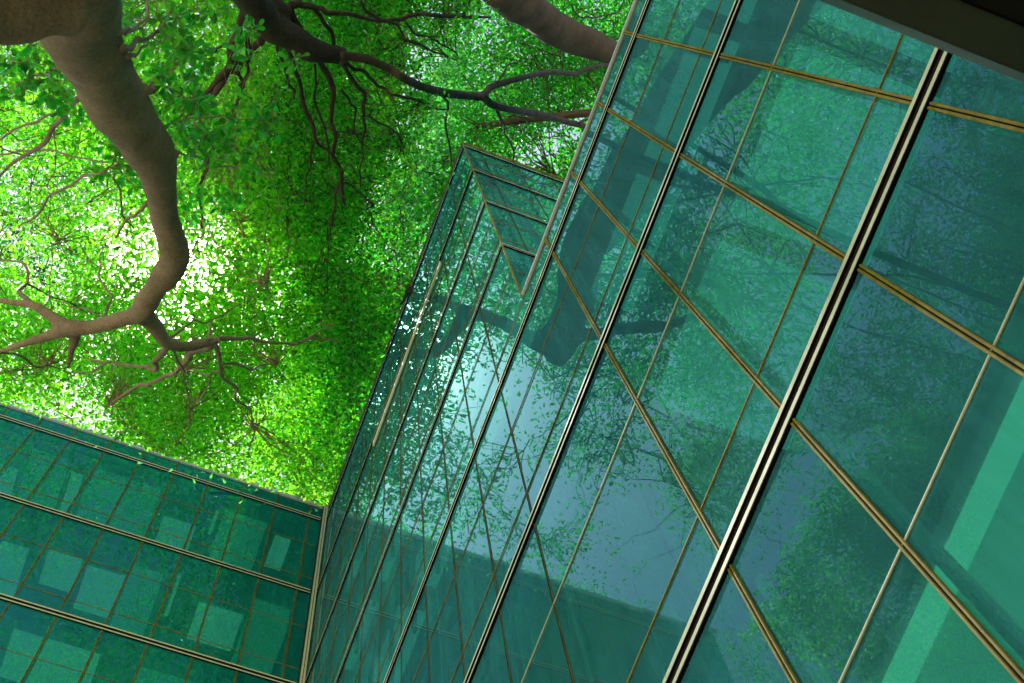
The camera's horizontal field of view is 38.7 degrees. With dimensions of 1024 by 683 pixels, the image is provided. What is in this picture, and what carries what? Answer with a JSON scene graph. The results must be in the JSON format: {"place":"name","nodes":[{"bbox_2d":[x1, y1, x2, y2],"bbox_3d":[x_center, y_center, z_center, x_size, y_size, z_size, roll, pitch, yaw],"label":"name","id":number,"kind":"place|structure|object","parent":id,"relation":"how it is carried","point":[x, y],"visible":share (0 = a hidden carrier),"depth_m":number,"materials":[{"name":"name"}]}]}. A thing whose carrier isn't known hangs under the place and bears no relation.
{"place":"outdoors","nodes":[
{"label":"outdoors","id":0,"kind":"place"},
{"bbox_2d":[0,401,346,682],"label":"glass wing","id":1,"kind":"structure","parent":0,"point":[118,564],"depth_m":33.55,"materials":[{"name":"teal glass"}]},
{"bbox_2d":[0,534,43,583],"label":"window pane","id":2,"kind":"structure","parent":1,"relation":"in","point":[17,556],"depth_m":31.50,"materials":[{"name":"green glass"}]},
{"bbox_2d":[0,451,51,490],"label":"window pane","id":3,"kind":"structure","parent":1,"relation":"in","point":[23,470],"depth_m":35.90,"materials":[{"name":"green glass"}]},
{"bbox_2d":[0,603,54,656],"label":"window pane","id":4,"kind":"structure","parent":1,"relation":"in","point":[22,629],"depth_m":28.74,"materials":[{"name":"green glass"}]},
{"bbox_2d":[4,505,61,545],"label":"window pane","id":5,"kind":"structure","parent":1,"relation":"in","point":[31,524],"depth_m":33.23,"materials":[{"name":"green glass"}]},
{"bbox_2d":[18,430,67,461],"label":"window pane","id":6,"kind":"structure","parent":1,"relation":"in","point":[39,444],"depth_m":37.82,"materials":[{"name":"green glass"}]},
{"bbox_2d":[22,659,81,682],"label":"window pane","id":7,"kind":"structure","parent":1,"relation":"in","point":[40,671],"depth_m":27.58,"materials":[{"name":"green glass"}]},
{"bbox_2d":[23,548,85,597],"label":"window pane","id":8,"kind":"structure","parent":1,"relation":"in","point":[55,572],"depth_m":31.45,"materials":[{"name":"green glass"}]},
{"bbox_2d":[35,463,88,502],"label":"window pane","id":9,"kind":"structure","parent":1,"relation":"in","point":[61,482],"depth_m":36.03,"materials":[{"name":"green glass"}]},
{"bbox_2d":[35,617,100,671],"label":"window pane","id":10,"kind":"structure","parent":1,"relation":"in","point":[70,644],"depth_m":28.81,"materials":[{"name":"green glass"}]},
{"bbox_2d":[46,518,101,558],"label":"window pane","id":11,"kind":"structure","parent":1,"relation":"in","point":[72,537],"depth_m":33.37,"materials":[{"name":"green glass"}]},
{"bbox_2d":[55,441,102,473],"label":"window pane","id":12,"kind":"structure","parent":1,"relation":"in","point":[77,456],"depth_m":37.97,"materials":[{"name":"green glass"}]},
{"bbox_2d":[68,560,126,610],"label":"window pane","id":13,"kind":"structure","parent":1,"relation":"in","point":[97,585],"depth_m":31.60,"materials":[{"name":"green glass"}]},
{"bbox_2d":[73,475,124,514],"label":"window pane","id":14,"kind":"structure","parent":1,"relation":"in","point":[99,494],"depth_m":36.17,"materials":[{"name":"green glass"}]},
{"bbox_2d":[88,530,140,572],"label":"window pane","id":15,"kind":"structure","parent":1,"relation":"in","point":[114,550],"depth_m":33.52,"materials":[{"name":"green glass"}]},
{"bbox_2d":[92,452,136,484],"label":"window pane","id":16,"kind":"structure","parent":1,"relation":"in","point":[111,467],"depth_m":38.11,"materials":[{"name":"green glass"}]},
{"bbox_2d":[85,631,145,682],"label":"window pane","id":17,"kind":"structure","parent":1,"relation":"in","point":[116,658],"depth_m":28.97,"materials":[{"name":"green glass"}]},
{"bbox_2d":[112,486,161,526],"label":"window pane","id":18,"kind":"structure","parent":1,"relation":"in","point":[137,506],"depth_m":36.33,"materials":[{"name":"green glass"}]},
{"bbox_2d":[112,573,168,623],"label":"window pane","id":19,"kind":"structure","parent":1,"relation":"in","point":[140,598],"depth_m":31.74,"materials":[{"name":"green glass"}]},
{"bbox_2d":[128,464,171,496],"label":"window pane","id":20,"kind":"structure","parent":1,"relation":"in","point":[155,481],"depth_m":38.25,"materials":[{"name":"green glass"}]},
{"bbox_2d":[130,542,180,583],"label":"window pane","id":21,"kind":"structure","parent":1,"relation":"in","point":[152,562],"depth_m":33.67,"materials":[{"name":"green glass"}]},
{"bbox_2d":[134,645,190,682],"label":"window pane","id":22,"kind":"structure","parent":1,"relation":"in","point":[158,665],"depth_m":29.33,"materials":[{"name":"green glass"}]},
{"bbox_2d":[150,498,197,538],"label":"window pane","id":23,"kind":"structure","parent":1,"relation":"in","point":[172,517],"depth_m":36.48,"materials":[{"name":"green glass"}]},
{"bbox_2d":[156,586,209,637],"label":"window pane","id":24,"kind":"structure","parent":1,"relation":"in","point":[183,611],"depth_m":31.89,"materials":[{"name":"green glass"}]},
{"bbox_2d":[164,475,206,507],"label":"window pane","id":25,"kind":"structure","parent":1,"relation":"in","point":[183,490],"depth_m":38.40,"materials":[{"name":"green glass"}]},
{"bbox_2d":[171,555,218,596],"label":"window pane","id":26,"kind":"structure","parent":1,"relation":"in","point":[194,575],"depth_m":33.82,"materials":[{"name":"green glass"}]},
{"bbox_2d":[188,509,232,550],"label":"window pane","id":27,"kind":"structure","parent":1,"relation":"in","point":[209,529],"depth_m":36.62,"materials":[{"name":"green glass"}]},
{"bbox_2d":[186,658,235,682],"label":"window pane","id":28,"kind":"structure","parent":1,"relation":"in","point":[200,671],"depth_m":29.78,"materials":[{"name":"green glass"}]},
{"bbox_2d":[199,486,240,518],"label":"window pane","id":29,"kind":"structure","parent":1,"relation":"in","point":[215,500],"depth_m":38.55,"materials":[{"name":"green glass"}]},
{"bbox_2d":[199,598,249,650],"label":"window pane","id":30,"kind":"structure","parent":1,"relation":"in","point":[225,624],"depth_m":32.04,"materials":[{"name":"green glass"}]},
{"bbox_2d":[212,567,257,609],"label":"window pane","id":31,"kind":"structure","parent":1,"relation":"in","point":[233,587],"depth_m":33.96,"materials":[{"name":"green glass"}]},
{"bbox_2d":[226,521,268,561],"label":"window pane","id":32,"kind":"structure","parent":1,"relation":"in","point":[247,541],"depth_m":36.77,"materials":[{"name":"green glass"}]},
{"bbox_2d":[235,496,273,530],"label":"window pane","id":33,"kind":"structure","parent":1,"relation":"in","point":[251,512],"depth_m":38.70,"materials":[{"name":"green glass"}]},
{"bbox_2d":[242,611,289,663],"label":"window pane","id":34,"kind":"structure","parent":1,"relation":"in","point":[266,636],"depth_m":32.18,"materials":[{"name":"green glass"}]},
{"bbox_2d":[252,579,295,621],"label":"window pane","id":35,"kind":"structure","parent":1,"relation":"in","point":[271,599],"depth_m":34.11,"materials":[{"name":"green glass"}]},
{"bbox_2d":[263,532,303,573],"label":"window pane","id":36,"kind":"structure","parent":1,"relation":"in","point":[282,552],"depth_m":36.92,"materials":[{"name":"green glass"}]},
{"bbox_2d":[270,507,307,541],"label":"window pane","id":37,"kind":"structure","parent":1,"relation":"in","point":[286,523],"depth_m":38.85,"materials":[{"name":"green glass"}]},
{"bbox_2d":[0,0,629,500],"label":"sky","id":38,"kind":"structure","parent":0,"point":[574,137],"materials":[{"name":"white"}]},
{"bbox_2d":[521,0,1023,682],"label":"glass building","id":39,"kind":"structure","parent":0,"point":[773,292],"depth_m":8.81,"materials":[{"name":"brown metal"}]},
{"bbox_2d":[530,256,567,348],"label":"window pane","id":40,"kind":"structure","parent":39,"relation":"in","point":[553,287],"depth_m":17.86,"materials":[{"name":"green glass"}]},
{"bbox_2d":[543,286,592,400],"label":"window pane","id":41,"kind":"structure","parent":39,"relation":"in","point":[571,327],"depth_m":15.90,"materials":[{"name":"green glass"}]},
{"bbox_2d":[554,185,597,277],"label":"window pane","id":42,"kind":"structure","parent":39,"relation":"in","point":[579,220],"depth_m":17.66,"materials":[{"name":"green glass"}]},
{"bbox_2d":[563,328,598,415],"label":"window pane","id":43,"kind":"structure","parent":39,"relation":"in","point":[585,360],"depth_m":14.66,"materials":[{"name":"green glass"}]},
{"bbox_2d":[571,207,626,320],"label":"window pane","id":44,"kind":"structure","parent":39,"relation":"in","point":[603,246],"depth_m":15.71,"materials":[{"name":"green glass"}]},
{"bbox_2d":[573,349,633,493],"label":"window pane","id":45,"kind":"structure","parent":39,"relation":"in","point":[606,408],"depth_m":13.08,"materials":[{"name":"green glass"}]},
{"bbox_2d":[582,112,628,200],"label":"window pane","id":46,"kind":"structure","parent":39,"relation":"in","point":[613,132],"depth_m":17.47,"materials":[{"name":"green glass"}]},
{"bbox_2d":[595,239,635,334],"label":"window pane","id":47,"kind":"structure","parent":39,"relation":"in","point":[627,254],"depth_m":14.47,"materials":[{"name":"green glass"}]},
{"bbox_2d":[601,127,661,232],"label":"window pane","id":48,"kind":"structure","parent":39,"relation":"in","point":[634,167],"depth_m":15.51,"materials":[{"name":"green glass"}]},
{"bbox_2d":[610,38,660,120],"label":"window pane","id":49,"kind":"structure","parent":39,"relation":"in","point":[643,55],"depth_m":17.28,"materials":[{"name":"green glass"}]},
{"bbox_2d":[607,256,677,395],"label":"window pane","id":50,"kind":"structure","parent":39,"relation":"in","point":[648,304],"depth_m":12.89,"materials":[{"name":"green glass"}]},
{"bbox_2d":[599,405,697,624],"bbox_3d":[0.989,1.215,10.950,0.002,2.628,0.877,19,-78,-9],"label":"window pane","id":51,"kind":"structure","parent":39,"relation":"in","point":[651,518],"depth_m":10.77,"materials":[{"name":"green glass"}]},
{"bbox_2d":[630,148,672,242],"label":"window pane","id":52,"kind":"structure","parent":39,"relation":"in","point":[664,161],"depth_m":14.28,"materials":[{"name":"green glass"}]},
{"bbox_2d":[639,0,677,39],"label":"window pane","id":53,"kind":"structure","parent":39,"relation":"in","point":[657,19],"depth_m":17.11,"materials":[{"name":"green glass"}]},
{"bbox_2d":[632,44,699,141],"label":"window pane","id":54,"kind":"structure","parent":39,"relation":"in","point":[672,70],"depth_m":15.32,"materials":[{"name":"green glass"}]},
{"bbox_2d":[644,159,722,289],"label":"window pane","id":55,"kind":"structure","parent":39,"relation":"in","point":[691,197],"depth_m":12.70,"materials":[{"name":"green glass"}]},
{"bbox_2d":[651,518,717,669],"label":"window pane","id":56,"kind":"structure","parent":39,"relation":"in","point":[699,555],"depth_m":9.38,"materials":[{"name":"green glass"}]},
{"bbox_2d":[666,53,711,148],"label":"window pane","id":57,"kind":"structure","parent":39,"relation":"in","point":[703,63],"depth_m":14.08,"materials":[{"name":"green glass"}]},
{"bbox_2d":[665,0,719,47],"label":"window pane","id":58,"kind":"structure","parent":39,"relation":"in","point":[691,22],"depth_m":15.15,"materials":[{"name":"green glass"}]},
{"bbox_2d":[638,298,752,506],"bbox_3d":[1.313,0.372,10.765,0.001,2.628,0.965,19,-78,-9],"label":"window pane","id":59,"kind":"structure","parent":39,"relation":"in","point":[694,394],"depth_m":10.57,"materials":[{"name":"green glass"}]},
{"bbox_2d":[683,58,769,179],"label":"window pane","id":60,"kind":"structure","parent":39,"relation":"in","point":[733,93],"depth_m":12.50,"materials":[{"name":"green glass"}]},
{"bbox_2d":[681,572,789,682],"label":"window pane","id":61,"kind":"structure","parent":39,"relation":"in","point":[731,647],"depth_m":8.31,"materials":[{"name":"green glass"}]},
{"bbox_2d":[702,385,777,543],"bbox_3d":[1.441,0.783,9.117,0.002,0.777,0.965,19,-78,-9],"label":"window pane","id":62,"kind":"structure","parent":39,"relation":"in","point":[758,417],"depth_m":9.19,"materials":[{"name":"green glass"}]},
{"bbox_2d":[682,187,812,374],"bbox_3d":[1.654,-0.514,10.570,0.005,2.628,0.972,19,-78,-9],"label":"window pane","id":63,"kind":"structure","parent":39,"relation":"in","point":[746,268],"depth_m":10.38,"materials":[{"name":"green glass"}]},
{"bbox_2d":[723,0,799,64],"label":"window pane","id":64,"kind":"structure","parent":39,"relation":"in","point":[759,29],"depth_m":12.33,"materials":[{"name":"green glass"}]},
{"bbox_2d":[758,244,841,402],"bbox_3d":[1.782,-0.103,8.923,0.002,0.777,0.972,19,-78,-9],"label":"window pane","id":65,"kind":"structure","parent":39,"relation":"in","point":[819,274],"depth_m":9.00,"materials":[{"name":"green glass"}]},
{"bbox_2d":[727,71,876,234],"bbox_3d":[1.996,-1.404,10.375,0.002,2.628,0.976,19,-78,-9],"label":"window pane","id":66,"kind":"structure","parent":39,"relation":"in","point":[800,138],"depth_m":10.18,"materials":[{"name":"green glass"}]},
{"bbox_2d":[732,427,901,682],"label":"window pane","id":67,"kind":"structure","parent":39,"relation":"in","point":[813,562],"depth_m":7.56,"materials":[{"name":"green glass"}]},
{"bbox_2d":[774,0,901,88],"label":"window pane","id":68,"kind":"structure","parent":39,"relation":"in","point":[823,39],"depth_m":10.17,"materials":[{"name":"green glass"}]},
{"bbox_2d":[818,97,909,253],"bbox_3d":[2.125,-0.993,8.728,0.001,0.777,0.976,19,-78,-9],"label":"window pane","id":69,"kind":"structure","parent":39,"relation":"in","point":[885,120],"depth_m":8.80,"materials":[{"name":"green glass"}]},
{"bbox_2d":[796,272,990,537],"bbox_3d":[1.888,0.239,7.553,0.003,2.055,0.972,19,-78,-9],"label":"window pane","id":70,"kind":"structure","parent":39,"relation":"in","point":[888,391],"depth_m":7.34,"materials":[{"name":"green glass"}]},
{"bbox_2d":[880,35,934,96],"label":"window pane","id":71,"kind":"structure","parent":39,"relation":"in","point":[912,56],"depth_m":8.67,"materials":[{"name":"green glass"}]},
{"bbox_2d":[819,0,1023,82],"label":"entrance canopy","id":72,"kind":"object","parent":39,"relation":"attached to","point":[988,34],"depth_m":3.41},
{"bbox_2d":[843,552,1016,682],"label":"window pane","id":73,"kind":"structure","parent":39,"relation":"in","point":[913,635],"depth_m":6.28,"materials":[{"name":"green glass"}]},
{"bbox_2d":[862,110,1023,344],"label":"window pane","id":74,"kind":"structure","parent":39,"relation":"in","point":[949,234],"depth_m":7.27,"materials":[{"name":"green glass"}]},
{"bbox_2d":[907,357,1023,670],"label":"window pane","id":75,"kind":"structure","parent":39,"relation":"in","point":[968,529],"depth_m":6.12,"materials":[{"name":"green glass"}]},
{"bbox_2d":[932,54,1023,122],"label":"window pane","id":76,"kind":"structure","parent":39,"relation":"in","point":[965,84],"depth_m":7.55,"materials":[{"name":"green glass"}]},
{"bbox_2d":[996,286,1023,363],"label":"window pane","id":77,"kind":"structure","parent":39,"relation":"in","point":[1011,341],"depth_m":6.35,"materials":[{"name":"green glass"}]},
{"label":"ground","id":78,"kind":"structure","parent":0,"visible":0},
{"bbox_2d":[0,0,361,506],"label":"leaning tree","id":79,"kind":"object","parent":78,"relation":"on","point":[90,50],"visible":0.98,"depth_m":10.35,"materials":[{"name":"green plant"}]},
{"bbox_2d":[0,0,509,512],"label":"overhanging tree","id":80,"kind":"object","parent":78,"relation":"on","point":[40,272],"visible":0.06,"depth_m":33.07,"materials":[{"name":"green plant"}]},
{"bbox_2d":[3,0,633,511],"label":"tall tree","id":81,"kind":"object","parent":78,"relation":"on","point":[571,40],"visible":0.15,"depth_m":40.96,"materials":[{"name":"green plant"}]},
{"bbox_2d":[175,0,615,503],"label":"arching tree","id":82,"kind":"object","parent":78,"relation":"on","point":[286,31],"visible":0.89,"depth_m":10.66,"materials":[{"name":"green plant"}]},
{"bbox_2d":[297,141,670,682],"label":"glass tower","id":83,"kind":"structure","parent":78,"relation":"on","point":[470,521],"depth_m":20.54,"materials":[{"name":"teal glass"}]},
{"bbox_2d":[379,565,400,671],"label":"window pane","id":84,"kind":"structure","parent":83,"relation":"in","point":[391,611],"depth_m":21.85,"materials":[{"name":"green glass"}]},
{"bbox_2d":[401,508,423,611],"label":"window pane","id":85,"kind":"structure","parent":83,"relation":"in","point":[413,555],"depth_m":21.70,"materials":[{"name":"green glass"}]},
{"bbox_2d":[402,588,426,682],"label":"window pane","id":86,"kind":"structure","parent":83,"relation":"in","point":[414,645],"depth_m":18.91,"materials":[{"name":"green glass"}]},
{"bbox_2d":[421,415,442,501],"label":"window pane","id":87,"kind":"structure","parent":83,"relation":"in","point":[434,448],"depth_m":23.46,"materials":[{"name":"green glass"}]},
{"bbox_2d":[422,452,446,553],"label":"window pane","id":88,"kind":"structure","parent":83,"relation":"in","point":[436,495],"depth_m":21.47,"materials":[{"name":"green glass"}]},
{"bbox_2d":[426,523,453,641],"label":"window pane","id":89,"kind":"structure","parent":83,"relation":"in","point":[439,581],"depth_m":18.64,"materials":[{"name":"green glass"}]},
{"bbox_2d":[429,578,461,682],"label":"window pane","id":90,"kind":"structure","parent":83,"relation":"in","point":[445,652],"depth_m":16.86,"materials":[{"name":"green glass"}]},
{"bbox_2d":[440,363,463,446],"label":"window pane","id":91,"kind":"structure","parent":83,"relation":"in","point":[455,393],"depth_m":23.26,"materials":[{"name":"green glass"}]},
{"bbox_2d":[444,394,470,491],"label":"window pane","id":92,"kind":"structure","parent":83,"relation":"in","point":[457,440],"depth_m":21.28,"materials":[{"name":"green glass"}]},
{"bbox_2d":[451,458,481,571],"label":"window pane","id":93,"kind":"structure","parent":83,"relation":"in","point":[468,506],"depth_m":18.44,"materials":[{"name":"green glass"}]},
{"bbox_2d":[460,308,485,391],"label":"window pane","id":94,"kind":"structure","parent":83,"relation":"in","point":[472,348],"depth_m":23.07,"materials":[{"name":"green glass"}]},
{"bbox_2d":[456,508,492,648],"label":"window pane","id":95,"kind":"structure","parent":83,"relation":"in","point":[474,574],"depth_m":16.49,"materials":[{"name":"green glass"}]},
{"bbox_2d":[305,143,649,682],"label":"window pane","id":96,"kind":"structure","parent":83,"relation":"in","point":[506,231],"depth_m":32.70,"materials":[{"name":"green glass"}]},
{"bbox_2d":[465,336,494,430],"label":"window pane","id":97,"kind":"structure","parent":83,"relation":"in","point":[484,369],"depth_m":21.09,"materials":[{"name":"green glass"}]},
{"bbox_2d":[463,578,496,676],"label":"window pane","id":98,"kind":"structure","parent":83,"relation":"in","point":[490,599],"depth_m":15.25,"materials":[{"name":"green glass"}]},
{"bbox_2d":[471,614,509,682],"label":"window pane","id":99,"kind":"structure","parent":83,"relation":"in","point":[492,667],"depth_m":14.17,"materials":[{"name":"green glass"}]},
{"bbox_2d":[476,392,509,503],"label":"window pane","id":100,"kind":"structure","parent":83,"relation":"in","point":[497,431],"depth_m":18.25,"materials":[{"name":"green glass"}]},
{"bbox_2d":[480,249,510,333],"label":"window pane","id":101,"kind":"structure","parent":83,"relation":"in","point":[500,274],"depth_m":22.85,"materials":[{"name":"green glass"}]},
{"bbox_2d":[483,434,524,572],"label":"window pane","id":102,"kind":"structure","parent":83,"relation":"in","point":[505,495],"depth_m":16.30,"materials":[{"name":"green glass"}]},
{"bbox_2d":[488,273,522,366],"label":"window pane","id":103,"kind":"structure","parent":83,"relation":"in","point":[510,302],"depth_m":20.88,"materials":[{"name":"green glass"}]},
{"bbox_2d":[495,496,529,593],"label":"window pane","id":104,"kind":"structure","parent":83,"relation":"in","point":[524,513],"depth_m":15.05,"materials":[{"name":"green glass"}]},
{"bbox_2d":[501,316,542,428],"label":"window pane","id":105,"kind":"structure","parent":83,"relation":"in","point":[529,349],"depth_m":18.04,"materials":[{"name":"green glass"}]},
{"bbox_2d":[500,527,552,682],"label":"window pane","id":106,"kind":"structure","parent":83,"relation":"in","point":[527,604],"depth_m":13.49,"materials":[{"name":"green glass"}]},
{"bbox_2d":[512,352,561,489],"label":"window pane","id":107,"kind":"structure","parent":83,"relation":"in","point":[542,401],"depth_m":16.08,"materials":[{"name":"green glass"}]},
{"bbox_2d":[522,607,571,682],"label":"window pane","id":108,"kind":"structure","parent":83,"relation":"in","point":[548,664],"depth_m":12.14,"materials":[{"name":"green glass"}]},
{"bbox_2d":[527,403,568,510],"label":"window pane","id":109,"kind":"structure","parent":83,"relation":"in","point":[562,418],"depth_m":14.85,"materials":[{"name":"green glass"}]},
{"bbox_2d":[535,429,597,599],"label":"window pane","id":110,"kind":"structure","parent":83,"relation":"in","point":[571,495],"depth_m":13.27,"materials":[{"name":"green glass"}]},
{"bbox_2d":[555,496,649,682],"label":"window pane","id":111,"kind":"structure","parent":83,"relation":"in","point":[604,624],"depth_m":11.15,"materials":[{"name":"green glass"}]},
{"bbox_2d":[629,631,666,682],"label":"window pane","id":112,"kind":"structure","parent":83,"relation":"in","point":[650,667],"depth_m":9.58,"materials":[{"name":"green glass"}]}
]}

